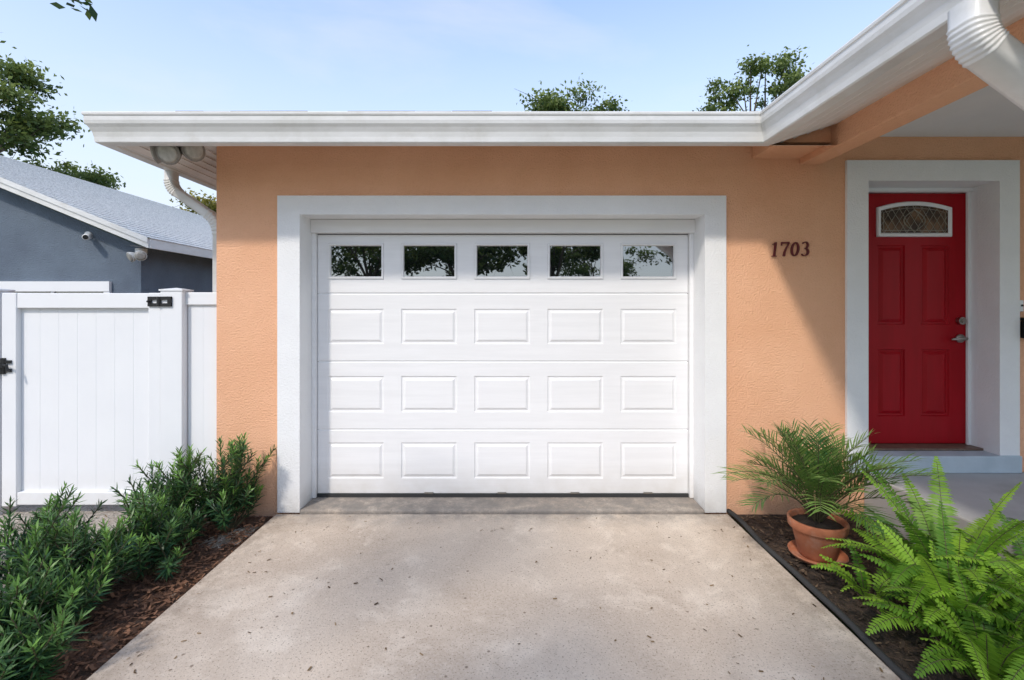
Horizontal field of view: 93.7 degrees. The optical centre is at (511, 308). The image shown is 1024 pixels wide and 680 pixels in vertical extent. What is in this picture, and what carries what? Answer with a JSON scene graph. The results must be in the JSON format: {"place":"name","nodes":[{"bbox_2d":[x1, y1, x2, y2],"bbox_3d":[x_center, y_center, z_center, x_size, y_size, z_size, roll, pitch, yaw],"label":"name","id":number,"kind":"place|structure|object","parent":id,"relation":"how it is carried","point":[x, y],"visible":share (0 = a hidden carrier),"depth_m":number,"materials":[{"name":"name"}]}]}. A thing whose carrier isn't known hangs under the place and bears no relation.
{"place":"outdoors","nodes":[
{"label":"outdoors","id":0,"kind":"place"},
{"bbox_2d":[0,505,258,614],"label":"gravel ground","id":1,"kind":"structure","parent":0,"point":[111,512],"depth_m":3.58,"materials":[{"name":"grey gravel"}]},
{"bbox_2d":[0,481,107,584],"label":"shrub","id":2,"kind":"object","parent":1,"relation":"on","point":[52,503],"visible":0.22,"depth_m":2.76,"materials":[{"name":"green plant"}]},
{"bbox_2d":[50,0,97,20],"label":"tree","id":3,"kind":"object","parent":1,"relation":"on","point":[90,12],"visible":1,"depth_m":4.15,"materials":[{"name":"green plant"}]},
{"bbox_2d":[0,288,216,514],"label":"fence","id":4,"kind":"object","parent":1,"relation":"on","point":[188,366],"visible":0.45,"depth_m":3.64,"materials":[{"name":"white plastic"}]},
{"bbox_2d":[0,293,171,505],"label":"gate","id":5,"kind":"structure","parent":4,"relation":"attached to","point":[80,372],"depth_m":3.65,"materials":[{"name":"white plastic"}]},
{"bbox_2d":[12,515,273,679],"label":"mulch ground","id":6,"kind":"structure","parent":0,"point":[86,674],"depth_m":2.51,"materials":[{"name":"brown wood"}]},
{"bbox_2d":[0,597,95,679],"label":"shrub","id":7,"kind":"object","parent":6,"relation":"on","point":[33,662],"visible":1,"depth_m":1.91,"materials":[{"name":"green plant"}]},
{"bbox_2d":[0,543,112,660],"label":"shrub","id":8,"kind":"object","parent":6,"relation":"on","point":[25,593],"visible":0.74,"depth_m":2.17,"materials":[{"name":"green plant"}]},
{"bbox_2d":[0,498,142,614],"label":"shrub","id":9,"kind":"object","parent":6,"relation":"on","point":[72,547],"visible":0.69,"depth_m":2.45,"materials":[{"name":"green plant"}]},
{"bbox_2d":[79,479,201,585],"bbox_3d":[-2.097,1.270,2.783,0.511,0.571,0.543,0,0,0],"label":"shrub","id":10,"kind":"object","parent":6,"relation":"on","point":[154,544],"visible":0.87,"depth_m":2.74,"materials":[{"name":"green plant"}]},
{"bbox_2d":[110,443,216,543],"bbox_3d":[-2.282,1.236,3.147,0.549,0.640,0.596,0,0,32],"label":"shrub","id":11,"kind":"object","parent":6,"relation":"on","point":[184,486],"visible":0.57,"depth_m":3.15,"materials":[{"name":"green plant"}]},
{"bbox_2d":[172,432,276,533],"bbox_3d":[-2.013,1.203,3.392,0.533,0.704,0.613,0,0,19],"label":"shrub","id":12,"kind":"object","parent":6,"relation":"on","point":[223,485],"visible":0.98,"depth_m":3.30,"materials":[{"name":"green plant"}]},
{"bbox_2d":[0,0,899,211],"label":"sky","id":13,"kind":"structure","parent":0,"point":[137,55],"materials":[{"name":"blue"}]},
{"bbox_2d":[86,514,900,679],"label":"driveway","id":14,"kind":"structure","parent":0,"point":[494,605],"depth_m":2.43,"materials":[{"name":"concrete"}]},
{"bbox_2d":[126,516,882,679],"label":"fallen leaves","id":15,"kind":"object","parent":14,"relation":"on","point":[881,670],"visible":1,"depth_m":2.32,"materials":[{"name":"brown plant"}]},
{"bbox_2d":[300,497,703,513],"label":"garage apron path","id":16,"kind":"structure","parent":0,"point":[502,505],"depth_m":3.66,"materials":[{"name":"concrete"}]},
{"bbox_2d":[731,517,901,679],"bbox_3d":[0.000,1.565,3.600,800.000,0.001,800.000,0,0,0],"label":"ground","id":17,"kind":"structure","parent":0,"point":[825,606],"depth_m":2.61,"materials":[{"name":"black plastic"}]},
{"bbox_2d":[0,32,90,164],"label":"tree","id":18,"kind":"object","parent":17,"relation":"on","point":[21,131],"visible":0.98,"depth_m":16.17,"materials":[{"name":"green plant"}]},
{"bbox_2d":[15,157,125,189],"bbox_3d":[-18.434,-2.259,19.562,6.025,7.772,3.970,0,0,0],"label":"tree","id":19,"kind":"object","parent":17,"relation":"on","point":[98,178],"visible":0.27,"depth_m":18.84,"materials":[{"name":"green plant"}]},
{"bbox_2d":[0,155,211,292],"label":"neighbor house","id":20,"kind":"structure","parent":17,"relation":"on","point":[49,219],"depth_m":7.22,"materials":[{"name":"paint"}]},
{"bbox_2d":[0,281,111,292],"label":"window frame","id":21,"kind":"structure","parent":20,"relation":"in","point":[106,286],"depth_m":7.17,"materials":[{"name":"white plastic"}]},
{"bbox_2d":[13,291,103,292],"bbox_3d":[-6.885,0.230,7.211,1.550,0.980,0.011,0,0,0],"label":"window pane","id":22,"kind":"structure","parent":20,"relation":"in","point":[13,291],"depth_m":7.21,"materials":[{"name":"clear glass"}]},
{"bbox_2d":[82,231,92,239],"bbox_3d":[-6.292,-1.082,7.117,0.104,0.156,0.304,0,0,-36],"label":"security camera","id":23,"kind":"object","parent":20,"relation":"attached to","point":[87,235],"visible":1,"depth_m":7.02,"materials":[{"name":"white plastic"}]},
{"bbox_2d":[126,248,146,261],"bbox_3d":[-5.486,-0.786,7.049,0.248,0.208,0.249,0,0,34],"label":"security light","id":24,"kind":"object","parent":20,"relation":"attached to","point":[139,254],"visible":1,"depth_m":6.99,"materials":[{"name":"white plastic"}]},
{"bbox_2d":[170,188,216,214],"bbox_3d":[-17.215,-2.487,27.294,4.236,8.228,4.736,0,0,0],"label":"tree","id":25,"kind":"object","parent":17,"relation":"on","point":[210,204],"visible":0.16,"depth_m":25.98,"materials":[{"name":"green plant"}]},
{"bbox_2d":[81,0,1023,580],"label":"house","id":26,"kind":"structure","parent":17,"relation":"on","point":[539,304],"depth_m":3.60,"materials":[{"name":"orange paint"}]},
{"bbox_2d":[150,146,205,164],"bbox_3d":[-2.310,-1.071,3.291,0.326,0.209,0.245,0,0,27],"label":"security light","id":27,"kind":"object","parent":26,"relation":"attached to","point":[169,155],"visible":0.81,"depth_m":3.21,"materials":[{"name":"white plastic"}]},
{"bbox_2d":[317,235,688,496],"bbox_3d":[-0.072,0.453,3.837,2.951,2.089,0.057,0,0,0],"label":"garage door","id":28,"kind":"structure","parent":26,"relation":"in","point":[449,365],"depth_m":3.82,"materials":[{"name":"white paint"}]},
{"bbox_2d":[869,193,968,442],"bbox_3d":[3.187,0.077,3.807,0.883,1.994,0.110,0,0,0],"label":"front door","id":29,"kind":"structure","parent":26,"relation":"in","point":[917,241],"depth_m":3.82,"materials":[{"name":"red paint"}]},
{"bbox_2d":[1020,317,1023,337],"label":"mailbox","id":30,"kind":"object","parent":26,"relation":"attached to","point":[1021,327],"visible":1,"depth_m":3.58,"materials":[{"name":"black metal"}]},
{"bbox_2d":[1020,300,1023,310],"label":"doorbell","id":31,"kind":"object","parent":26,"relation":"attached to","point":[1021,305],"visible":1,"depth_m":3.59,"materials":[{"name":"white plastic"}]},
{"bbox_2d":[516,73,629,110],"bbox_3d":[2.538,-3.916,20.405,4.905,11.080,5.173,0,0,0],"label":"tree","id":32,"kind":"object","parent":17,"relation":"on","point":[556,102],"visible":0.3,"depth_m":19.32,"materials":[{"name":"green plant"}]},
{"bbox_2d":[692,45,810,110],"bbox_3d":[10.128,-4.595,19.881,5.218,12.439,4.745,0,0,0],"label":"tree","id":33,"kind":"object","parent":17,"relation":"on","point":[781,69],"visible":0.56,"depth_m":19.73,"materials":[{"name":"green plant"}]},
{"bbox_2d":[727,509,913,679],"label":"garden edging","id":34,"kind":"object","parent":17,"relation":"on","point":[884,658],"visible":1,"depth_m":2.40,"materials":[{"name":"plastic"}]},
{"bbox_2d":[732,514,1023,679],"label":"planting bed ground","id":35,"kind":"structure","parent":0,"point":[892,647],"depth_m":2.55,"materials":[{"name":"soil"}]},
{"bbox_2d":[712,418,944,567],"bbox_3d":[1.818,1.096,2.936,1.216,0.848,1.138,0,0,0],"label":"potted palm","id":36,"kind":"object","parent":35,"relation":"on","point":[822,471],"visible":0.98,"depth_m":2.86,"materials":[{"name":"plant"}]},
{"bbox_2d":[811,539,911,614],"bbox_3d":[1.905,1.403,2.493,0.478,0.258,0.446,0,0,-12],"label":"fern","id":37,"kind":"object","parent":35,"relation":"on","point":[885,576],"visible":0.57,"depth_m":2.54,"materials":[{"name":"green plant"}]},
{"bbox_2d":[822,453,1023,614],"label":"fern","id":38,"kind":"object","parent":35,"relation":"on","point":[996,540],"visible":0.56,"depth_m":2.50,"materials":[{"name":"green plant"}]},
{"bbox_2d":[831,501,1023,679],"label":"fern","id":39,"kind":"object","parent":35,"relation":"on","point":[942,579],"visible":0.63,"depth_m":2.19,"materials":[{"name":"green plant"}]},
{"bbox_2d":[862,560,1023,679],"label":"fern","id":40,"kind":"object","parent":35,"relation":"on","point":[998,655],"visible":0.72,"depth_m":1.98,"materials":[{"name":"green plant"}]},
{"bbox_2d":[883,499,1023,614],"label":"fern","id":41,"kind":"object","parent":35,"relation":"on","point":[1000,560],"visible":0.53,"depth_m":2.22,"materials":[{"name":"green plant"}]},
{"bbox_2d":[939,543,1023,679],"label":"fern","id":42,"kind":"object","parent":35,"relation":"on","point":[1013,578],"visible":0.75,"depth_m":2.00,"materials":[{"name":"green plant"}]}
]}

